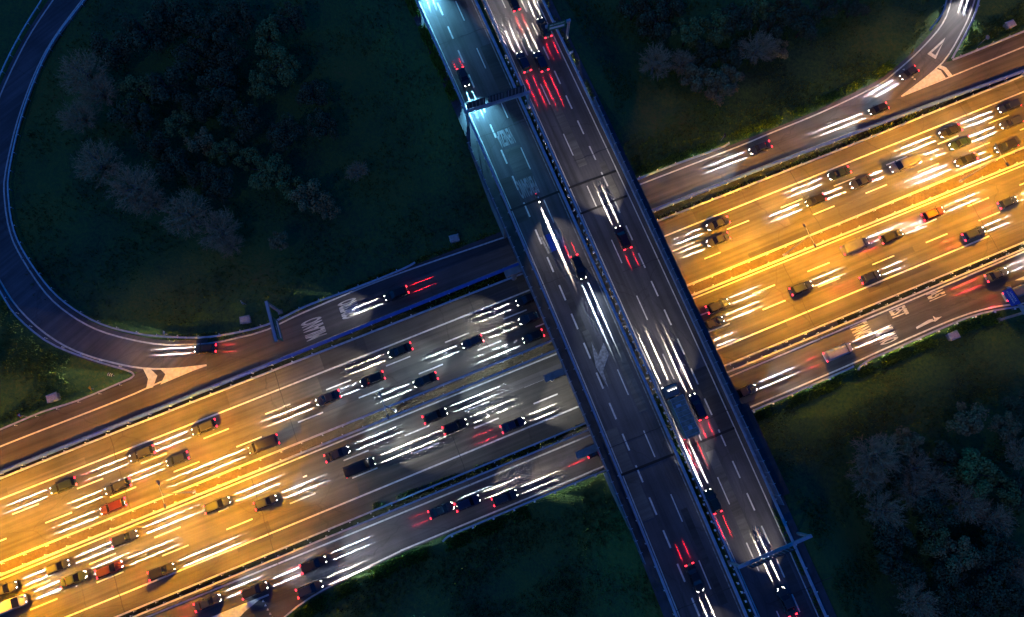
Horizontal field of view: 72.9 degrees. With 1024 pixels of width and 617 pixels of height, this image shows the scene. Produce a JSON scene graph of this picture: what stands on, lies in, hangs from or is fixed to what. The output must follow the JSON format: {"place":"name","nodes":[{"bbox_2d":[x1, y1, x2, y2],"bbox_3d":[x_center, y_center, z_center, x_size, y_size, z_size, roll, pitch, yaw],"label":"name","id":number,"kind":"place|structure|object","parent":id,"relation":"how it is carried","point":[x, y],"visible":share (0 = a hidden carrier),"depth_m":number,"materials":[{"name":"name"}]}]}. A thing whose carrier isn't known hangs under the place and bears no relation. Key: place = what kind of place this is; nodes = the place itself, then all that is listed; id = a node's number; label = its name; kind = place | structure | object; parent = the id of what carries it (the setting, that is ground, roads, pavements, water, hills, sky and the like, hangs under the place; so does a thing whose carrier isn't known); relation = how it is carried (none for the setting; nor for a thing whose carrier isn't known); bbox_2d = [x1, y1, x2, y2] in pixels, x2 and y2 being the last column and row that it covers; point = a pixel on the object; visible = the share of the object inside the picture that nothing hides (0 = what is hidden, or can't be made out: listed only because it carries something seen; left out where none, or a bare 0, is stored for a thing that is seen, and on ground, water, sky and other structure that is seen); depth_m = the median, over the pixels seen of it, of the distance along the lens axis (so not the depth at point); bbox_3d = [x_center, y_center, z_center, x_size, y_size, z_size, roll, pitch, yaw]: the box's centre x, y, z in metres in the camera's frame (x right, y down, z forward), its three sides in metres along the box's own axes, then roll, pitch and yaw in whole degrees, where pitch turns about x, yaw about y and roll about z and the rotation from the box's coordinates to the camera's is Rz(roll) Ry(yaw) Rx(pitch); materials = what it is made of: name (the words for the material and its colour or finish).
{"place":"outdoors","nodes":[
{"label":"outdoors","id":0,"kind":"place"},
{"bbox_2d":[289,507,530,616],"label":"verge grass","id":1,"kind":"structure","parent":0,"point":[343,589],"depth_m":123.72,"materials":[{"name":"green plant"}]},
{"bbox_2d":[0,0,1023,616],"bbox_3d":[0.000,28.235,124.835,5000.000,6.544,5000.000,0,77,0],"label":"ground","id":2,"kind":"structure","parent":0,"point":[426,180],"depth_m":137.62,"materials":[{"name":"green plant"}]},
{"bbox_2d":[0,0,133,378],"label":"guard rail","id":3,"kind":"object","parent":2,"relation":"on","point":[2,295],"visible":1,"depth_m":132.83,"materials":[{"name":"metal"}]},
{"bbox_2d":[56,96,103,133],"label":"tree","id":4,"kind":"object","parent":2,"relation":"on","point":[80,119],"visible":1,"depth_m":138.12,"materials":[{"name":"grey plant"}]},
{"bbox_2d":[52,48,110,98],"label":"tree","id":5,"kind":"object","parent":2,"relation":"on","point":[78,71],"visible":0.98,"depth_m":139.36,"materials":[{"name":"grey plant"}]},
{"bbox_2d":[70,138,124,187],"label":"tree","id":6,"kind":"object","parent":2,"relation":"on","point":[91,159],"visible":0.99,"depth_m":134.92,"materials":[{"name":"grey plant"}]},
{"bbox_2d":[73,70,121,110],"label":"tree","id":7,"kind":"object","parent":2,"relation":"on","point":[103,96],"visible":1,"depth_m":138.90,"materials":[{"name":"grey plant"}]},
{"bbox_2d":[0,0,207,373],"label":"ramp","id":8,"kind":"structure","parent":2,"relation":"on","point":[52,322],"depth_m":134.71,"materials":[{"name":"grey asphalt"}]},
{"bbox_2d":[89,31,133,70],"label":"tree","id":9,"kind":"object","parent":2,"relation":"on","point":[115,49],"visible":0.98,"depth_m":140.67,"materials":[{"name":"green plant"}]},
{"bbox_2d":[105,98,156,139],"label":"tree","id":10,"kind":"object","parent":2,"relation":"on","point":[143,115],"visible":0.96,"depth_m":137.52,"materials":[{"name":"green plant"}]},
{"bbox_2d":[103,160,162,211],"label":"tree","id":11,"kind":"object","parent":2,"relation":"on","point":[130,181],"visible":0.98,"depth_m":133.45,"materials":[{"name":"green plant"}]},
{"bbox_2d":[114,75,157,104],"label":"tree","id":12,"kind":"object","parent":2,"relation":"on","point":[130,82],"visible":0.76,"depth_m":139.53,"materials":[{"name":"green plant"}]},
{"bbox_2d":[117,9,171,52],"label":"tree","id":13,"kind":"object","parent":2,"relation":"on","point":[138,34],"visible":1,"depth_m":140.29,"materials":[{"name":"green plant"}]},
{"bbox_2d":[128,184,165,219],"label":"tree","id":14,"kind":"object","parent":2,"relation":"on","point":[147,205],"visible":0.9,"depth_m":134.40,"materials":[{"name":"grey plant"}]},
{"bbox_2d":[145,66,187,104],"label":"tree","id":15,"kind":"object","parent":2,"relation":"on","point":[162,93],"visible":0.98,"depth_m":138.60,"materials":[{"name":"green plant"}]},
{"bbox_2d":[150,0,194,43],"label":"tree","id":16,"kind":"object","parent":2,"relation":"on","point":[172,17],"visible":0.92,"depth_m":141.63,"materials":[{"name":"green plant"}]},
{"bbox_2d":[162,109,196,138],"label":"tree","id":17,"kind":"object","parent":2,"relation":"on","point":[182,116],"visible":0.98,"depth_m":138.87,"materials":[{"name":"green plant"}]},
{"bbox_2d":[158,187,213,238],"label":"tree","id":18,"kind":"object","parent":2,"relation":"on","point":[193,216],"visible":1,"depth_m":132.45,"materials":[{"name":"grey plant"}]},
{"bbox_2d":[170,36,217,76],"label":"tree","id":19,"kind":"object","parent":2,"relation":"on","point":[190,64],"visible":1,"depth_m":140.29,"materials":[{"name":"green plant"}]},
{"bbox_2d":[180,91,216,122],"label":"tree","id":20,"kind":"object","parent":2,"relation":"on","point":[205,107],"visible":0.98,"depth_m":138.72,"materials":[{"name":"green plant"}]},
{"bbox_2d":[183,126,217,155],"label":"tree","id":21,"kind":"object","parent":2,"relation":"on","point":[199,141],"visible":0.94,"depth_m":137.36,"materials":[{"name":"green plant"}]},
{"bbox_2d":[7,0,414,338],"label":"guard rail","id":22,"kind":"object","parent":2,"relation":"on","point":[219,335],"visible":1,"depth_m":134.61,"materials":[{"name":"metal"}]},
{"bbox_2d":[200,162,234,203],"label":"tree","id":23,"kind":"object","parent":2,"relation":"on","point":[219,186],"visible":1,"depth_m":135.00,"materials":[{"name":"green plant"}]},
{"bbox_2d":[196,67,239,109],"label":"tree","id":24,"kind":"object","parent":2,"relation":"on","point":[221,95],"visible":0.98,"depth_m":138.59,"materials":[{"name":"green plant"}]},
{"bbox_2d":[197,204,243,253],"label":"tree","id":25,"kind":"object","parent":2,"relation":"on","point":[211,238],"visible":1,"depth_m":132.71,"materials":[{"name":"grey plant"}]},
{"bbox_2d":[205,137,240,165],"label":"tree","id":26,"kind":"object","parent":2,"relation":"on","point":[229,146],"visible":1,"depth_m":137.69,"materials":[{"name":"green plant"}]},
{"bbox_2d":[216,100,263,143],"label":"tree","id":27,"kind":"object","parent":2,"relation":"on","point":[246,119],"visible":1,"depth_m":137.63,"materials":[{"name":"green plant"}]},
{"bbox_2d":[247,69,276,98],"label":"tree","id":28,"kind":"object","parent":2,"relation":"on","point":[260,86],"visible":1,"depth_m":139.47,"materials":[{"name":"green plant"}]},
{"bbox_2d":[248,152,282,190],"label":"tree","id":29,"kind":"object","parent":2,"relation":"on","point":[258,181],"visible":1,"depth_m":135.18,"materials":[{"name":"green plant"}]},
{"bbox_2d":[255,14,283,57],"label":"tree","id":30,"kind":"object","parent":2,"relation":"on","point":[265,33],"visible":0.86,"depth_m":141.20,"materials":[{"name":"green plant"}]},
{"bbox_2d":[257,42,300,86],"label":"tree","id":31,"kind":"object","parent":2,"relation":"on","point":[291,66],"visible":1,"depth_m":140.00,"materials":[{"name":"green plant"}]},
{"bbox_2d":[266,112,304,151],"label":"tree","id":32,"kind":"object","parent":2,"relation":"on","point":[278,133],"visible":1,"depth_m":136.99,"materials":[{"name":"green plant"}]},
{"bbox_2d":[272,164,304,200],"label":"tree","id":33,"kind":"object","parent":2,"relation":"on","point":[283,175],"visible":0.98,"depth_m":135.47,"materials":[{"name":"green plant"}]},
{"bbox_2d":[288,178,331,212],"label":"tree","id":34,"kind":"object","parent":2,"relation":"on","point":[304,193],"visible":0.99,"depth_m":133.35,"materials":[{"name":"green plant"}]},
{"bbox_2d":[295,78,327,105],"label":"tree","id":35,"kind":"object","parent":2,"relation":"on","point":[307,89],"visible":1,"depth_m":139.46,"materials":[{"name":"green plant"}]},
{"bbox_2d":[305,107,339,139],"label":"tree","id":36,"kind":"object","parent":2,"relation":"on","point":[322,120],"visible":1,"depth_m":138.23,"materials":[{"name":"green plant"}]},
{"bbox_2d":[405,0,457,102],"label":"verge grass","id":37,"kind":"structure","parent":2,"relation":"on","point":[434,57],"depth_m":138.60,"materials":[{"name":"green plant"}]},
{"bbox_2d":[0,163,1023,616],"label":"motorway","id":38,"kind":"structure","parent":2,"relation":"on","point":[314,491],"depth_m":128.89,"materials":[{"name":"grey asphalt"}]},
{"bbox_2d":[0,77,1023,560],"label":"motorway","id":39,"kind":"structure","parent":2,"relation":"on","point":[772,213],"depth_m":132.20,"materials":[{"name":"grey asphalt"}]},
{"bbox_2d":[0,149,1023,575],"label":"median strip","id":40,"kind":"object","parent":2,"relation":"on","point":[528,355],"visible":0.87,"depth_m":130.91,"materials":[{"name":"concrete"}]},
{"bbox_2d":[0,161,1023,575],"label":"guard rail","id":41,"kind":"object","parent":40,"relation":"on","point":[482,379],"visible":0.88,"depth_m":129.50,"materials":[{"name":"metal"}]},
{"bbox_2d":[0,147,1023,563],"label":"guard rail","id":42,"kind":"object","parent":40,"relation":"on","point":[488,365],"visible":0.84,"depth_m":129.90,"materials":[{"name":"metal"}]},
{"bbox_2d":[0,73,1023,478],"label":"verge strip","id":43,"kind":"object","parent":2,"relation":"on","point":[708,195],"visible":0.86,"depth_m":138.21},
{"bbox_2d":[0,69,1023,474],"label":"guard rail","id":44,"kind":"object","parent":43,"relation":"on","point":[352,331],"visible":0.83,"depth_m":133.76,"materials":[{"name":"blue paint"}]},
{"bbox_2d":[0,74,1023,479],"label":"guard rail","id":45,"kind":"object","parent":43,"relation":"on","point":[492,284],"visible":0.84,"depth_m":133.41,"materials":[{"name":"metal"}]},
{"bbox_2d":[412,0,674,616],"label":"overpass","id":46,"kind":"object","parent":2,"relation":"on","point":[649,567],"visible":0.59,"depth_m":126.13,"materials":[{"name":"concrete"}]},
{"bbox_2d":[465,85,530,126],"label":"sign gantry","id":47,"kind":"object","parent":46,"relation":"attached to","point":[493,99],"visible":0.94,"depth_m":130.32,"materials":[{"name":"metal"}]},
{"bbox_2d":[415,0,677,616],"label":"guard rail","id":48,"kind":"object","parent":46,"relation":"on","point":[567,348],"visible":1,"depth_m":126.12,"materials":[{"name":"metal"}]},
{"bbox_2d":[467,142,645,564],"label":"screen fence","id":49,"kind":"object","parent":46,"relation":"on","point":[562,364],"visible":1,"depth_m":123.79,"materials":[{"name":"metal"}]},
{"bbox_2d":[417,0,744,616],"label":"road","id":50,"kind":"structure","parent":46,"relation":"on","point":[675,529],"depth_m":126.72,"materials":[{"name":"grey asphalt"}]},
{"bbox_2d":[474,0,750,616],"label":"guard rail","id":51,"kind":"object","parent":46,"relation":"on","point":[625,337],"visible":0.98,"depth_m":125.95,"materials":[{"name":"metal"}]},
{"bbox_2d":[120,243,1023,616],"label":"verge strip","id":52,"kind":"object","parent":2,"relation":"on","point":[498,463],"visible":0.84,"depth_m":126.48,"materials":[{"name":"green plant"}]},
{"bbox_2d":[115,241,1023,616],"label":"guard rail","id":53,"kind":"object","parent":52,"relation":"on","point":[545,439],"visible":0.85,"depth_m":127.03,"materials":[{"name":"metal"}]},
{"bbox_2d":[130,247,1023,616],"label":"guard rail","id":54,"kind":"object","parent":52,"relation":"on","point":[554,443],"visible":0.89,"depth_m":126.87,"materials":[{"name":"metal"}]},
{"bbox_2d":[616,0,650,28],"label":"tree","id":55,"kind":"object","parent":2,"relation":"on","point":[639,6],"visible":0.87,"depth_m":143.62,"materials":[{"name":"green plant"}]},
{"bbox_2d":[442,365,853,541],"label":"guard rail","id":56,"kind":"object","parent":2,"relation":"on","point":[595,474],"visible":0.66,"depth_m":126.19,"materials":[{"name":"metal"}]},
{"bbox_2d":[637,4,671,43],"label":"tree","id":57,"kind":"object","parent":2,"relation":"on","point":[649,19],"visible":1,"depth_m":142.38,"materials":[{"name":"green plant"}]},
{"bbox_2d":[637,41,673,79],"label":"tree","id":58,"kind":"object","parent":2,"relation":"on","point":[654,63],"visible":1,"depth_m":140.78,"materials":[{"name":"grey plant"}]},
{"bbox_2d":[481,0,836,616],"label":"overpass","id":59,"kind":"object","parent":2,"relation":"on","point":[808,562],"visible":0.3,"depth_m":128.37,"materials":[{"name":"concrete"}]},
{"bbox_2d":[483,0,757,616],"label":"guard rail","id":60,"kind":"object","parent":59,"relation":"on","point":[652,379],"visible":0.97,"depth_m":126.06,"materials":[{"name":"metal"}]},
{"bbox_2d":[485,0,835,616],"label":"road","id":61,"kind":"structure","parent":59,"relation":"on","point":[724,465],"depth_m":127.09,"materials":[{"name":"grey asphalt"}]},
{"bbox_2d":[661,383,700,439],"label":"lorry","id":62,"kind":"object","parent":61,"relation":"on","point":[687,426],"visible":1,"depth_m":119.97,"materials":[{"name":"blue metal"}]},
{"bbox_2d":[542,0,827,616],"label":"guard rail","id":63,"kind":"object","parent":59,"relation":"on","point":[719,379],"visible":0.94,"depth_m":124.28,"materials":[{"name":"metal"}]},
{"bbox_2d":[593,97,783,504],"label":"screen fence","id":64,"kind":"object","parent":59,"relation":"on","point":[771,483],"visible":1,"depth_m":125.36,"materials":[{"name":"metal"}]},
{"bbox_2d":[727,532,811,568],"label":"sign gantry","id":65,"kind":"object","parent":59,"relation":"attached to","point":[777,550],"visible":0.91,"depth_m":113.02,"materials":[{"name":"metal"}]},
{"bbox_2d":[671,17,705,48],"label":"tree","id":66,"kind":"object","parent":2,"relation":"on","point":[691,39],"visible":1,"depth_m":141.84,"materials":[{"name":"green plant"}]},
{"bbox_2d":[678,63,713,92],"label":"tree","id":67,"kind":"object","parent":2,"relation":"on","point":[693,73],"visible":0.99,"depth_m":140.00,"materials":[{"name":"green plant"}]},
{"bbox_2d":[692,39,717,68],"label":"tree","id":68,"kind":"object","parent":2,"relation":"on","point":[709,60],"visible":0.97,"depth_m":141.75,"materials":[{"name":"green plant"}]},
{"bbox_2d":[698,8,731,46],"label":"tree","id":69,"kind":"object","parent":2,"relation":"on","point":[715,37],"visible":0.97,"depth_m":142.84,"materials":[{"name":"green plant"}]},
{"bbox_2d":[703,69,734,105],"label":"tree","id":70,"kind":"object","parent":2,"relation":"on","point":[719,84],"visible":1,"depth_m":139.42,"materials":[{"name":"green plant"}]},
{"bbox_2d":[716,37,748,67],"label":"tree","id":71,"kind":"object","parent":2,"relation":"on","point":[730,59],"visible":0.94,"depth_m":142.00,"materials":[{"name":"green plant"}]},
{"bbox_2d":[716,0,756,36],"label":"tree","id":72,"kind":"object","parent":2,"relation":"on","point":[733,20],"visible":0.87,"depth_m":142.13,"materials":[{"name":"green plant"}]},
{"bbox_2d":[735,29,779,62],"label":"tree","id":73,"kind":"object","parent":2,"relation":"on","point":[751,54],"visible":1,"depth_m":141.43,"materials":[{"name":"grey plant"}]},
{"bbox_2d":[633,59,897,174],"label":"verge grass","id":74,"kind":"structure","parent":2,"relation":"on","point":[823,97],"depth_m":142.75,"materials":[{"name":"green plant"}]},
{"bbox_2d":[766,0,801,28],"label":"tree","id":75,"kind":"object","parent":2,"relation":"on","point":[783,10],"visible":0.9,"depth_m":143.38,"materials":[{"name":"green plant"}]},
{"bbox_2d":[788,4,820,41],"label":"tree","id":76,"kind":"object","parent":2,"relation":"on","point":[803,25],"visible":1,"depth_m":142.24,"materials":[{"name":"green plant"}]},
{"bbox_2d":[845,456,891,500],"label":"tree","id":77,"kind":"object","parent":2,"relation":"on","point":[863,477],"visible":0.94,"depth_m":122.91,"materials":[{"name":"grey plant"}]},
{"bbox_2d":[847,433,905,481],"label":"tree","id":78,"kind":"object","parent":2,"relation":"on","point":[875,447],"visible":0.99,"depth_m":122.78,"materials":[{"name":"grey plant"}]},
{"bbox_2d":[862,489,908,533],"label":"tree","id":79,"kind":"object","parent":2,"relation":"on","point":[878,509],"visible":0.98,"depth_m":121.13,"materials":[{"name":"grey plant"}]},
{"bbox_2d":[873,520,916,558],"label":"tree","id":80,"kind":"object","parent":2,"relation":"on","point":[886,540],"visible":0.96,"depth_m":120.41,"materials":[{"name":"green plant"}]},
{"bbox_2d":[874,545,927,585],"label":"tree","id":81,"kind":"object","parent":2,"relation":"on","point":[902,568],"visible":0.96,"depth_m":118.97,"materials":[{"name":"green plant"}]},
{"bbox_2d":[890,426,924,456],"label":"tree","id":82,"kind":"object","parent":2,"relation":"on","point":[915,440],"visible":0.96,"depth_m":124.63,"materials":[{"name":"green plant"}]},
{"bbox_2d":[889,477,934,509],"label":"tree","id":83,"kind":"object","parent":2,"relation":"on","point":[908,493],"visible":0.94,"depth_m":122.74,"materials":[{"name":"grey plant"}]},
{"bbox_2d":[895,581,942,616],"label":"tree","id":84,"kind":"object","parent":2,"relation":"on","point":[913,602],"visible":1,"depth_m":118.08,"materials":[{"name":"green plant"}]},
{"bbox_2d":[898,450,939,487],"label":"tree","id":85,"kind":"object","parent":2,"relation":"on","point":[921,465],"visible":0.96,"depth_m":123.83,"materials":[{"name":"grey plant"}]},
{"bbox_2d":[914,513,950,556],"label":"tree","id":86,"kind":"object","parent":2,"relation":"on","point":[926,545],"visible":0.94,"depth_m":121.03,"materials":[{"name":"green plant"}]},
{"bbox_2d":[912,489,961,531],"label":"tree","id":87,"kind":"object","parent":2,"relation":"on","point":[931,506],"visible":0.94,"depth_m":121.09,"materials":[{"name":"green plant"}]},
{"bbox_2d":[918,466,956,500],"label":"tree","id":88,"kind":"object","parent":2,"relation":"on","point":[941,486],"visible":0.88,"depth_m":123.08,"materials":[{"name":"grey plant"}]},
{"bbox_2d":[927,439,960,478],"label":"tree","id":89,"kind":"object","parent":2,"relation":"on","point":[945,451],"visible":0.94,"depth_m":124.03,"materials":[{"name":"green plant"}]},
{"bbox_2d":[930,558,973,607],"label":"tree","id":90,"kind":"object","parent":2,"relation":"on","point":[942,575],"visible":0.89,"depth_m":118.63,"materials":[{"name":"green plant"}]},
{"bbox_2d":[930,535,983,574],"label":"tree","id":91,"kind":"object","parent":2,"relation":"on","point":[961,558],"visible":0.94,"depth_m":119.22,"materials":[{"name":"green plant"}]},
{"bbox_2d":[945,402,989,436],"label":"tree","id":92,"kind":"object","parent":2,"relation":"on","point":[962,423],"visible":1,"depth_m":124.60,"materials":[{"name":"green plant"}]},
{"bbox_2d":[947,481,992,527],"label":"tree","id":93,"kind":"object","parent":2,"relation":"on","point":[964,502],"visible":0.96,"depth_m":122.16,"materials":[{"name":"grey plant"}]},
{"bbox_2d":[948,447,998,499],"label":"tree","id":94,"kind":"object","parent":2,"relation":"on","point":[966,468],"visible":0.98,"depth_m":121.72,"materials":[{"name":"green plant"}]},
{"bbox_2d":[970,543,1014,588],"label":"tree","id":95,"kind":"object","parent":2,"relation":"on","point":[995,573],"visible":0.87,"depth_m":118.76,"materials":[{"name":"green plant"}]},
{"bbox_2d":[977,498,1018,538],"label":"tree","id":96,"kind":"object","parent":2,"relation":"on","point":[991,518],"visible":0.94,"depth_m":121.81,"materials":[{"name":"grey plant"}]},
{"bbox_2d":[982,469,1022,505],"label":"tree","id":97,"kind":"object","parent":2,"relation":"on","point":[1003,488],"visible":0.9,"depth_m":122.17,"materials":[{"name":"green plant"}]},
{"bbox_2d":[981,523,1023,564],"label":"tree","id":98,"kind":"object","parent":2,"relation":"on","point":[1006,545],"visible":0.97,"depth_m":119.63,"materials":[{"name":"green plant"}]},
{"bbox_2d":[987,411,1023,441],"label":"tree","id":99,"kind":"object","parent":2,"relation":"on","point":[1008,427],"visible":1,"depth_m":125.52,"materials":[{"name":"green plant"}]},
{"bbox_2d":[1000,391,1023,421],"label":"tree","id":100,"kind":"object","parent":2,"relation":"on","point":[1016,408],"visible":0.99,"depth_m":126.10,"materials":[{"name":"green plant"}]},
{"bbox_2d":[0,0,1023,470],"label":"slip road","id":101,"kind":"structure","parent":0,"point":[138,394],"depth_m":135.34,"materials":[{"name":"grey asphalt"}]},
{"bbox_2d":[137,250,1023,616],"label":"slip road","id":102,"kind":"structure","parent":0,"point":[395,532],"depth_m":127.17,"materials":[{"name":"grey asphalt"}]},
{"bbox_2d":[753,313,1005,422],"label":"hedge","id":103,"kind":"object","parent":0,"point":[892,359],"depth_m":131.78,"materials":[{"name":"green plant"}]},
{"bbox_2d":[821,0,976,108],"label":"ramp","id":104,"kind":"structure","parent":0,"point":[933,53],"depth_m":146.06,"materials":[{"name":"grey asphalt"}]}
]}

